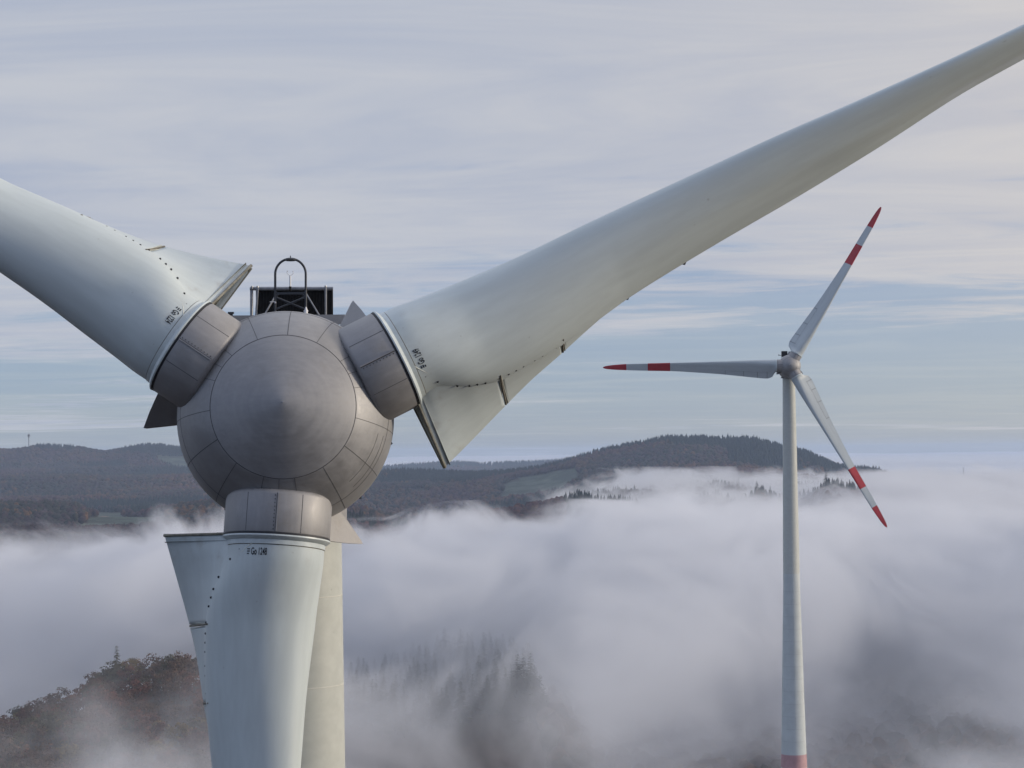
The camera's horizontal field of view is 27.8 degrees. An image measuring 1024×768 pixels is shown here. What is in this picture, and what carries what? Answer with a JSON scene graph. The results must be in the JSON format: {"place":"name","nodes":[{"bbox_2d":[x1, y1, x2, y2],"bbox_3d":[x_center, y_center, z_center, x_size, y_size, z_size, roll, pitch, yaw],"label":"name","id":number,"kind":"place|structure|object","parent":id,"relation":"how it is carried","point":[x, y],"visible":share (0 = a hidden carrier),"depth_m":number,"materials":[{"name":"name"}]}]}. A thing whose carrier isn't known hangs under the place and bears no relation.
{"place":"outdoors","nodes":[
{"label":"outdoors","id":0,"kind":"place"},
{"bbox_2d":[0,0,1023,465],"label":"sky","id":1,"kind":"structure","parent":0,"point":[399,151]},
{"bbox_2d":[3,450,1023,767],"bbox_3d":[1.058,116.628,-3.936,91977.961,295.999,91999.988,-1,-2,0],"label":"ground","id":2,"kind":"structure","parent":0,"point":[485,740],"depth_m":1012.12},
{"bbox_2d":[0,718,13,742],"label":"autumn tree","id":3,"kind":"object","parent":2,"relation":"on","point":[7,729],"visible":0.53,"depth_m":899.13,"materials":[{"name":"grey plant"}]},
{"bbox_2d":[0,715,19,736],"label":"autumn tree","id":4,"kind":"object","parent":2,"relation":"on","point":[12,723],"visible":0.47,"depth_m":927.45,"materials":[{"name":"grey plant"}]},
{"bbox_2d":[0,736,29,767],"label":"autumn tree","id":5,"kind":"object","parent":2,"relation":"on","point":[3,751],"visible":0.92,"depth_m":786.49,"materials":[{"name":"grey plant"}]},
{"bbox_2d":[0,736,29,759],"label":"autumn tree","id":6,"kind":"object","parent":2,"relation":"on","point":[17,741],"visible":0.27,"depth_m":818.72,"materials":[{"name":"grey plant"}]},
{"bbox_2d":[6,731,30,747],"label":"autumn tree","id":7,"kind":"object","parent":2,"relation":"on","point":[24,737],"visible":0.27,"depth_m":841.42,"materials":[{"name":"grey plant"}]},
{"bbox_2d":[15,701,41,720],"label":"autumn tree","id":8,"kind":"object","parent":2,"relation":"on","point":[21,711],"visible":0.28,"depth_m":1007.32,"materials":[{"name":"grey plant"}]},
{"bbox_2d":[24,697,52,716],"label":"autumn tree","id":9,"kind":"object","parent":2,"relation":"on","point":[29,706],"visible":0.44,"depth_m":988.40,"materials":[{"name":"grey plant"}]},
{"bbox_2d":[24,758,60,767],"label":"autumn tree","id":10,"kind":"object","parent":2,"relation":"on","point":[34,764],"visible":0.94,"depth_m":771.74,"materials":[{"name":"grey plant"}]},
{"bbox_2d":[30,753,59,767],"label":"autumn tree","id":11,"kind":"object","parent":2,"relation":"on","point":[42,759],"visible":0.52,"depth_m":781.18,"materials":[{"name":"grey plant"}]},
{"bbox_2d":[36,705,71,748],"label":"autumn tree","id":12,"kind":"object","parent":2,"relation":"on","point":[51,717],"visible":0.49,"depth_m":888.39,"materials":[{"name":"grey plant"}]},
{"bbox_2d":[46,687,71,708],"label":"autumn tree","id":13,"kind":"object","parent":2,"relation":"on","point":[57,698],"visible":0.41,"depth_m":996.48,"materials":[{"name":"grey plant"}]},
{"bbox_2d":[45,715,76,745],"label":"autumn tree","id":14,"kind":"object","parent":2,"relation":"on","point":[53,725],"visible":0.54,"depth_m":862.63,"materials":[{"name":"grey plant"}]},
{"bbox_2d":[57,693,84,719],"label":"autumn tree","id":15,"kind":"object","parent":2,"relation":"on","point":[71,698],"visible":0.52,"depth_m":934.95,"materials":[{"name":"grey plant"}]},
{"bbox_2d":[56,720,85,743],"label":"autumn tree","id":16,"kind":"object","parent":2,"relation":"on","point":[62,734],"visible":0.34,"depth_m":856.10,"materials":[{"name":"grey plant"}]},
{"bbox_2d":[55,743,89,767],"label":"autumn tree","id":17,"kind":"object","parent":2,"relation":"on","point":[70,750],"visible":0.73,"depth_m":794.93,"materials":[{"name":"grey plant"}]},
{"bbox_2d":[57,720,93,750],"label":"autumn tree","id":18,"kind":"object","parent":2,"relation":"on","point":[79,726],"visible":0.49,"depth_m":821.38,"materials":[{"name":"grey plant"}]},
{"bbox_2d":[62,759,92,767],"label":"autumn tree","id":19,"kind":"object","parent":2,"relation":"on","point":[71,766],"visible":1,"depth_m":768.33,"materials":[{"name":"grey plant"}]},
{"bbox_2d":[68,689,91,711],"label":"autumn tree","id":20,"kind":"object","parent":2,"relation":"on","point":[78,695],"visible":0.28,"depth_m":947.11,"materials":[{"name":"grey plant"}]},
{"bbox_2d":[68,756,96,767],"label":"autumn tree","id":21,"kind":"object","parent":2,"relation":"on","point":[86,761],"visible":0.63,"depth_m":782.87,"materials":[{"name":"grey plant"}]},
{"bbox_2d":[65,709,100,740],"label":"autumn tree","id":22,"kind":"object","parent":2,"relation":"on","point":[84,714],"visible":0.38,"depth_m":845.90,"materials":[{"name":"grey plant"}]},
{"bbox_2d":[72,745,97,766],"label":"autumn tree","id":23,"kind":"object","parent":2,"relation":"on","point":[91,757],"visible":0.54,"depth_m":797.39,"materials":[{"name":"grey plant"}]},
{"bbox_2d":[78,704,111,726],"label":"autumn tree","id":24,"kind":"object","parent":2,"relation":"on","point":[97,708],"visible":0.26,"depth_m":878.60,"materials":[{"name":"grey plant"}]},
{"bbox_2d":[80,680,110,703],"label":"autumn tree","id":25,"kind":"object","parent":2,"relation":"on","point":[85,689],"visible":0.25,"depth_m":941.37,"materials":[{"name":"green plant"}]},
{"bbox_2d":[82,685,115,707],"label":"autumn tree","id":26,"kind":"object","parent":2,"relation":"on","point":[90,696],"visible":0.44,"depth_m":924.17,"materials":[{"name":"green plant"}]},
{"bbox_2d":[91,734,127,767],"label":"autumn tree","id":27,"kind":"object","parent":2,"relation":"on","point":[103,754],"visible":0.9,"depth_m":792.89,"materials":[{"name":"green plant"}]},
{"bbox_2d":[97,681,121,711],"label":"autumn tree","id":28,"kind":"object","parent":2,"relation":"on","point":[112,685],"visible":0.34,"depth_m":951.46,"materials":[{"name":"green plant"}]},
{"bbox_2d":[96,688,128,714],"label":"autumn tree","id":29,"kind":"object","parent":2,"relation":"on","point":[107,700],"visible":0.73,"depth_m":907.43,"materials":[{"name":"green plant"}]},
{"bbox_2d":[96,661,128,682],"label":"autumn tree","id":30,"kind":"object","parent":2,"relation":"on","point":[106,673],"visible":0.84,"depth_m":981.85,"materials":[{"name":"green plant"}]},
{"bbox_2d":[103,724,126,761],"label":"autumn tree","id":31,"kind":"object","parent":2,"relation":"on","point":[122,733],"visible":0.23,"depth_m":840.32,"materials":[{"name":"grey plant"}]},
{"bbox_2d":[107,646,127,698],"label":"larch tree","id":32,"kind":"object","parent":2,"relation":"on","point":[114,669],"visible":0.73,"depth_m":979.90,"materials":[{"name":"green plant"}]},
{"bbox_2d":[109,705,137,724],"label":"autumn tree","id":33,"kind":"object","parent":2,"relation":"on","point":[117,717],"visible":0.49,"depth_m":888.59,"materials":[{"name":"grey plant"}]},
{"bbox_2d":[115,691,137,712],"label":"autumn tree","id":34,"kind":"object","parent":2,"relation":"on","point":[131,699],"visible":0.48,"depth_m":921.92,"materials":[{"name":"brown plant"}]},
{"bbox_2d":[114,732,139,754],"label":"autumn tree","id":35,"kind":"object","parent":2,"relation":"on","point":[128,736],"visible":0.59,"depth_m":830.00,"materials":[{"name":"grey plant"}]},
{"bbox_2d":[115,665,142,688],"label":"autumn tree","id":36,"kind":"object","parent":2,"relation":"on","point":[133,676],"visible":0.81,"depth_m":976.72,"materials":[{"name":"brown plant"}]},
{"bbox_2d":[119,658,143,685],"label":"autumn tree","id":37,"kind":"object","parent":2,"relation":"on","point":[134,662],"visible":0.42,"depth_m":991.72,"materials":[{"name":"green plant"}]},
{"bbox_2d":[117,718,149,756],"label":"autumn tree","id":38,"kind":"object","parent":2,"relation":"on","point":[123,727],"visible":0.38,"depth_m":856.60,"materials":[{"name":"grey plant"}]},
{"bbox_2d":[117,707,153,752],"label":"autumn tree","id":39,"kind":"object","parent":2,"relation":"on","point":[131,715],"visible":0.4,"depth_m":868.22,"materials":[{"name":"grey plant"}]},
{"bbox_2d":[121,679,151,721],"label":"autumn tree","id":40,"kind":"object","parent":2,"relation":"on","point":[142,689],"visible":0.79,"depth_m":929.98,"materials":[{"name":"brown plant"}]},
{"bbox_2d":[132,727,153,745],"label":"autumn tree","id":41,"kind":"object","parent":2,"relation":"on","point":[137,737],"visible":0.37,"depth_m":841.37,"materials":[{"name":"grey plant"}]},
{"bbox_2d":[130,699,158,717],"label":"autumn tree","id":42,"kind":"object","parent":2,"relation":"on","point":[146,708],"visible":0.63,"depth_m":906.72,"materials":[{"name":"brown plant"}]},
{"bbox_2d":[132,712,167,753],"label":"autumn tree","id":43,"kind":"object","parent":2,"relation":"on","point":[157,729],"visible":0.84,"depth_m":853.48,"materials":[{"name":"brown plant"}]},
{"bbox_2d":[132,730,168,761],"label":"autumn tree","id":44,"kind":"object","parent":2,"relation":"on","point":[140,746],"visible":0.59,"depth_m":815.53,"materials":[{"name":"grey plant"}]},
{"bbox_2d":[137,653,168,682],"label":"autumn tree","id":45,"kind":"object","parent":2,"relation":"on","point":[157,661],"visible":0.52,"depth_m":989.64,"materials":[{"name":"brown plant"}]},
{"bbox_2d":[141,662,166,698],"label":"autumn tree","id":46,"kind":"object","parent":2,"relation":"on","point":[151,671],"visible":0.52,"depth_m":971.87,"materials":[{"name":"brown plant"}]},
{"bbox_2d":[138,739,175,767],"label":"autumn tree","id":47,"kind":"object","parent":2,"relation":"on","point":[146,756],"visible":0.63,"depth_m":802.37,"materials":[{"name":"grey plant"}]},
{"bbox_2d":[150,720,169,744],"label":"autumn tree","id":48,"kind":"object","parent":2,"relation":"on","point":[165,728],"visible":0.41,"depth_m":864.12,"materials":[{"name":"grey plant"}]},
{"bbox_2d":[147,675,175,715],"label":"autumn tree","id":49,"kind":"object","parent":2,"relation":"on","point":[155,693],"visible":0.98,"depth_m":937.97,"materials":[{"name":"brown plant"}]},
{"bbox_2d":[155,654,186,672],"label":"autumn tree","id":50,"kind":"object","parent":2,"relation":"on","point":[170,658],"visible":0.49,"depth_m":981.41,"materials":[{"name":"brown plant"}]},
{"bbox_2d":[158,666,190,707],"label":"autumn tree","id":51,"kind":"object","parent":2,"relation":"on","point":[169,674],"visible":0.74,"depth_m":947.71,"materials":[{"name":"brown plant"}]},
{"bbox_2d":[163,704,190,735],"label":"autumn tree","id":52,"kind":"object","parent":2,"relation":"on","point":[184,715],"visible":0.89,"depth_m":899.63,"materials":[{"name":"brown plant"}]},
{"bbox_2d":[165,721,194,755],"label":"autumn tree","id":53,"kind":"object","parent":2,"relation":"on","point":[181,727],"visible":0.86,"depth_m":856.37,"materials":[{"name":"grey plant"}]},
{"bbox_2d":[166,651,193,670],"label":"autumn tree","id":54,"kind":"object","parent":2,"relation":"on","point":[177,656],"visible":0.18,"depth_m":1004.02,"materials":[{"name":"brown plant"}]},
{"bbox_2d":[167,657,195,697],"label":"autumn tree","id":55,"kind":"object","parent":2,"relation":"on","point":[186,667],"visible":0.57,"depth_m":973.22,"materials":[{"name":"brown plant"}]},
{"bbox_2d":[175,673,201,717],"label":"autumn tree","id":56,"kind":"object","parent":2,"relation":"on","point":[184,691],"visible":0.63,"depth_m":931.01,"materials":[{"name":"brown plant"}]},
{"bbox_2d":[175,718,204,741],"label":"autumn tree","id":57,"kind":"object","parent":2,"relation":"on","point":[194,723],"visible":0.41,"depth_m":873.01,"materials":[{"name":"brown plant"}]},
{"bbox_2d":[178,727,208,764],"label":"autumn tree","id":58,"kind":"object","parent":2,"relation":"on","point":[190,737],"visible":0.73,"depth_m":847.94,"materials":[{"name":"grey plant"}]},
{"bbox_2d":[178,748,211,767],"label":"autumn tree","id":59,"kind":"object","parent":2,"relation":"on","point":[206,762],"visible":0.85,"depth_m":797.26,"materials":[{"name":"grey plant"}]},
{"bbox_2d":[184,699,205,728],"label":"autumn tree","id":60,"kind":"object","parent":2,"relation":"on","point":[196,710],"visible":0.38,"depth_m":891.11,"materials":[{"name":"brown plant"}]},
{"bbox_2d":[188,736,209,765],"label":"autumn tree","id":61,"kind":"object","parent":2,"relation":"on","point":[205,746],"visible":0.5,"depth_m":839.50,"materials":[{"name":"grey plant"}]},
{"bbox_2d":[194,722,207,757],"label":"autumn tree","id":62,"kind":"object","parent":2,"relation":"on","point":[205,729],"visible":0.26,"depth_m":858.96,"materials":[{"name":"grey plant"}]},
{"bbox_2d":[0,442,450,497],"bbox_3d":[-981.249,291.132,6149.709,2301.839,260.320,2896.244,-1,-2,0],"label":"forest","id":63,"kind":"object","parent":2,"relation":"on","point":[54,469],"visible":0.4,"depth_m":6420.54,"materials":[{"name":"green plant"}]},
{"bbox_2d":[344,691,355,727],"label":"spruce tree","id":64,"kind":"object","parent":2,"relation":"on","point":[348,713],"visible":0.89,"depth_m":1052.15,"materials":[{"name":"grey plant"}]},
{"bbox_2d":[360,667,372,703],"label":"spruce tree","id":65,"kind":"object","parent":2,"relation":"on","point":[366,680],"visible":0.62,"depth_m":1137.31,"materials":[{"name":"grey plant"}]},
{"bbox_2d":[377,663,390,694],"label":"spruce tree","id":66,"kind":"object","parent":2,"relation":"on","point":[382,673],"visible":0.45,"depth_m":1138.27,"materials":[{"name":"grey plant"}]},
{"bbox_2d":[386,662,395,692],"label":"spruce tree","id":67,"kind":"object","parent":2,"relation":"on","point":[391,676],"visible":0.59,"depth_m":1150.85,"materials":[{"name":"grey plant"}]},
{"bbox_2d":[392,654,404,684],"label":"spruce tree","id":68,"kind":"object","parent":2,"relation":"on","point":[397,672],"visible":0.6,"depth_m":1157.22,"materials":[{"name":"grey plant"}]},
{"bbox_2d":[398,679,412,717],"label":"spruce tree","id":69,"kind":"object","parent":2,"relation":"on","point":[405,694],"visible":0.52,"depth_m":1065.51,"materials":[{"name":"grey plant"}]},
{"bbox_2d":[410,675,422,707],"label":"spruce tree","id":70,"kind":"object","parent":2,"relation":"on","point":[417,683],"visible":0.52,"depth_m":1090.52,"materials":[{"name":"grey plant"}]},
{"bbox_2d":[421,664,430,697],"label":"spruce tree","id":71,"kind":"object","parent":2,"relation":"on","point":[424,681],"visible":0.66,"depth_m":1099.69,"materials":[{"name":"grey plant"}]},
{"bbox_2d":[431,660,442,691],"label":"spruce tree","id":72,"kind":"object","parent":2,"relation":"on","point":[435,668],"visible":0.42,"depth_m":1106.10,"materials":[{"name":"grey plant"}]},
{"bbox_2d":[431,687,452,730],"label":"spruce tree","id":73,"kind":"object","parent":2,"relation":"on","point":[442,716],"visible":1,"depth_m":1027.99,"materials":[{"name":"grey plant"}]},
{"bbox_2d":[437,685,454,722],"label":"spruce tree","id":74,"kind":"object","parent":2,"relation":"on","point":[445,698],"visible":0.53,"depth_m":1043.08,"materials":[{"name":"grey plant"}]},
{"bbox_2d":[438,657,453,687],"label":"spruce tree","id":75,"kind":"object","parent":2,"relation":"on","point":[443,675],"visible":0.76,"depth_m":1123.76,"materials":[{"name":"grey plant"}]},
{"bbox_2d":[435,629,459,676],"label":"spruce tree","id":76,"kind":"object","parent":2,"relation":"on","point":[444,650],"visible":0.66,"depth_m":1159.32,"materials":[{"name":"grey plant"}]},
{"bbox_2d":[443,670,457,709],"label":"spruce tree","id":77,"kind":"object","parent":2,"relation":"on","point":[450,687],"visible":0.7,"depth_m":1065.98,"materials":[{"name":"grey plant"}]},
{"bbox_2d":[450,682,473,723],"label":"spruce tree","id":78,"kind":"object","parent":2,"relation":"on","point":[461,711],"visible":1,"depth_m":1030.24,"materials":[{"name":"grey plant"}]},
{"bbox_2d":[465,674,479,712],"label":"spruce tree","id":79,"kind":"object","parent":2,"relation":"on","point":[473,700],"visible":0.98,"depth_m":1051.01,"materials":[{"name":"grey plant"}]},
{"bbox_2d":[382,457,567,471],"bbox_3d":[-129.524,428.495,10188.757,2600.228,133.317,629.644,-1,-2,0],"label":"forest","id":80,"kind":"object","parent":2,"relation":"on","point":[475,467],"visible":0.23,"depth_m":10156.54,"materials":[{"name":"green plant"}]},
{"bbox_2d":[470,655,486,694],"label":"spruce tree","id":81,"kind":"object","parent":2,"relation":"on","point":[478,663],"visible":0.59,"depth_m":1081.95,"materials":[{"name":"grey plant"}]},
{"bbox_2d":[474,670,483,707],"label":"spruce tree","id":82,"kind":"object","parent":2,"relation":"on","point":[477,684],"visible":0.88,"depth_m":1059.35,"materials":[{"name":"grey plant"}]},
{"bbox_2d":[473,648,491,682],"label":"spruce tree","id":83,"kind":"object","parent":2,"relation":"on","point":[483,665],"visible":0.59,"depth_m":1114.12,"materials":[{"name":"grey plant"}]},
{"bbox_2d":[479,676,491,708],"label":"spruce tree","id":84,"kind":"object","parent":2,"relation":"on","point":[484,694],"visible":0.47,"depth_m":1045.78,"materials":[{"name":"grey plant"}]},
{"bbox_2d":[479,680,499,716],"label":"spruce tree","id":85,"kind":"object","parent":2,"relation":"on","point":[488,704],"visible":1,"depth_m":1028.52,"materials":[{"name":"grey plant"}]},
{"bbox_2d":[485,637,496,670],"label":"spruce tree","id":86,"kind":"object","parent":2,"relation":"on","point":[490,654],"visible":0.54,"depth_m":1143.97,"materials":[{"name":"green plant"}]},
{"bbox_2d":[484,672,504,715],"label":"spruce tree","id":87,"kind":"object","parent":2,"relation":"on","point":[496,693],"visible":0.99,"depth_m":1033.56,"materials":[{"name":"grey plant"}]},
{"bbox_2d":[489,649,503,681],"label":"spruce tree","id":88,"kind":"object","parent":2,"relation":"on","point":[498,661],"visible":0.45,"depth_m":1103.49,"materials":[{"name":"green plant"}]},
{"bbox_2d":[490,662,503,698],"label":"spruce tree","id":89,"kind":"object","parent":2,"relation":"on","point":[496,670],"visible":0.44,"depth_m":1064.77,"materials":[{"name":"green plant"}]},
{"bbox_2d":[498,658,508,683],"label":"spruce tree","id":90,"kind":"object","parent":2,"relation":"on","point":[503,664],"visible":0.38,"depth_m":1094.48,"materials":[{"name":"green plant"}]},
{"bbox_2d":[0,24,1023,767],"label":"wind turbine","id":91,"kind":"object","parent":2,"relation":"on","point":[282,408],"visible":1,"depth_m":51.78,"materials":[{"name":"paint"}]},
{"bbox_2d":[0,478,1023,633],"bbox_3d":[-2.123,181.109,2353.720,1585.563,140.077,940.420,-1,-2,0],"label":"forest","id":92,"kind":"object","parent":2,"relation":"on","point":[64,578],"visible":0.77,"depth_m":2146.45,"materials":[{"name":"wood"}]},
{"bbox_2d":[0,566,1023,718],"bbox_3d":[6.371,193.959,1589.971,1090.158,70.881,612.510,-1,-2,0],"label":"forest","id":93,"kind":"object","parent":2,"relation":"on","point":[966,626],"visible":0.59,"depth_m":1605.98,"materials":[{"name":"wood"}]},
{"bbox_2d":[0,447,1023,527],"bbox_3d":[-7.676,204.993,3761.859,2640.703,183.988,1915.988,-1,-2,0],"label":"forest","id":94,"kind":"object","parent":2,"relation":"on","point":[677,475],"visible":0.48,"depth_m":4054.80,"materials":[{"name":"grey wood"}]},
{"bbox_2d":[509,655,520,689],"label":"spruce tree","id":95,"kind":"object","parent":2,"relation":"on","point":[516,674],"visible":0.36,"depth_m":1054.74,"materials":[{"name":"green plant"}]},
{"bbox_2d":[507,671,526,720],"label":"spruce tree","id":96,"kind":"object","parent":2,"relation":"on","point":[520,692],"visible":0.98,"depth_m":1028.29,"materials":[{"name":"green plant"}]},
{"bbox_2d":[515,658,532,703],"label":"spruce tree","id":97,"kind":"object","parent":2,"relation":"on","point":[523,671],"visible":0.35,"depth_m":1044.64,"materials":[{"name":"grey plant"}]},
{"bbox_2d":[515,676,538,725],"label":"spruce tree","id":98,"kind":"object","parent":2,"relation":"on","point":[528,714],"visible":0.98,"depth_m":1023.32,"materials":[{"name":"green plant"}]},
{"bbox_2d":[524,653,544,699],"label":"spruce tree","id":99,"kind":"object","parent":2,"relation":"on","point":[530,667],"visible":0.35,"depth_m":1056.53,"materials":[{"name":"grey plant"}]},
{"bbox_2d":[365,433,929,496],"bbox_3d":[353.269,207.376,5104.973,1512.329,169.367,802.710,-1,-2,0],"label":"forest","id":100,"kind":"object","parent":2,"relation":"on","point":[396,481],"visible":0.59,"depth_m":4849.48,"materials":[{"name":"green plant"}]},
{"bbox_2d":[603,207,886,767],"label":"wind turbine","id":101,"kind":"object","parent":2,"relation":"on","point":[786,367],"visible":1,"depth_m":453.14,"materials":[{"name":"metal"}]},
{"bbox_2d":[535,674,1023,767],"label":"forest","id":102,"kind":"object","parent":2,"relation":"on","point":[928,725],"visible":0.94,"depth_m":1131.25,"materials":[{"name":"wood"}]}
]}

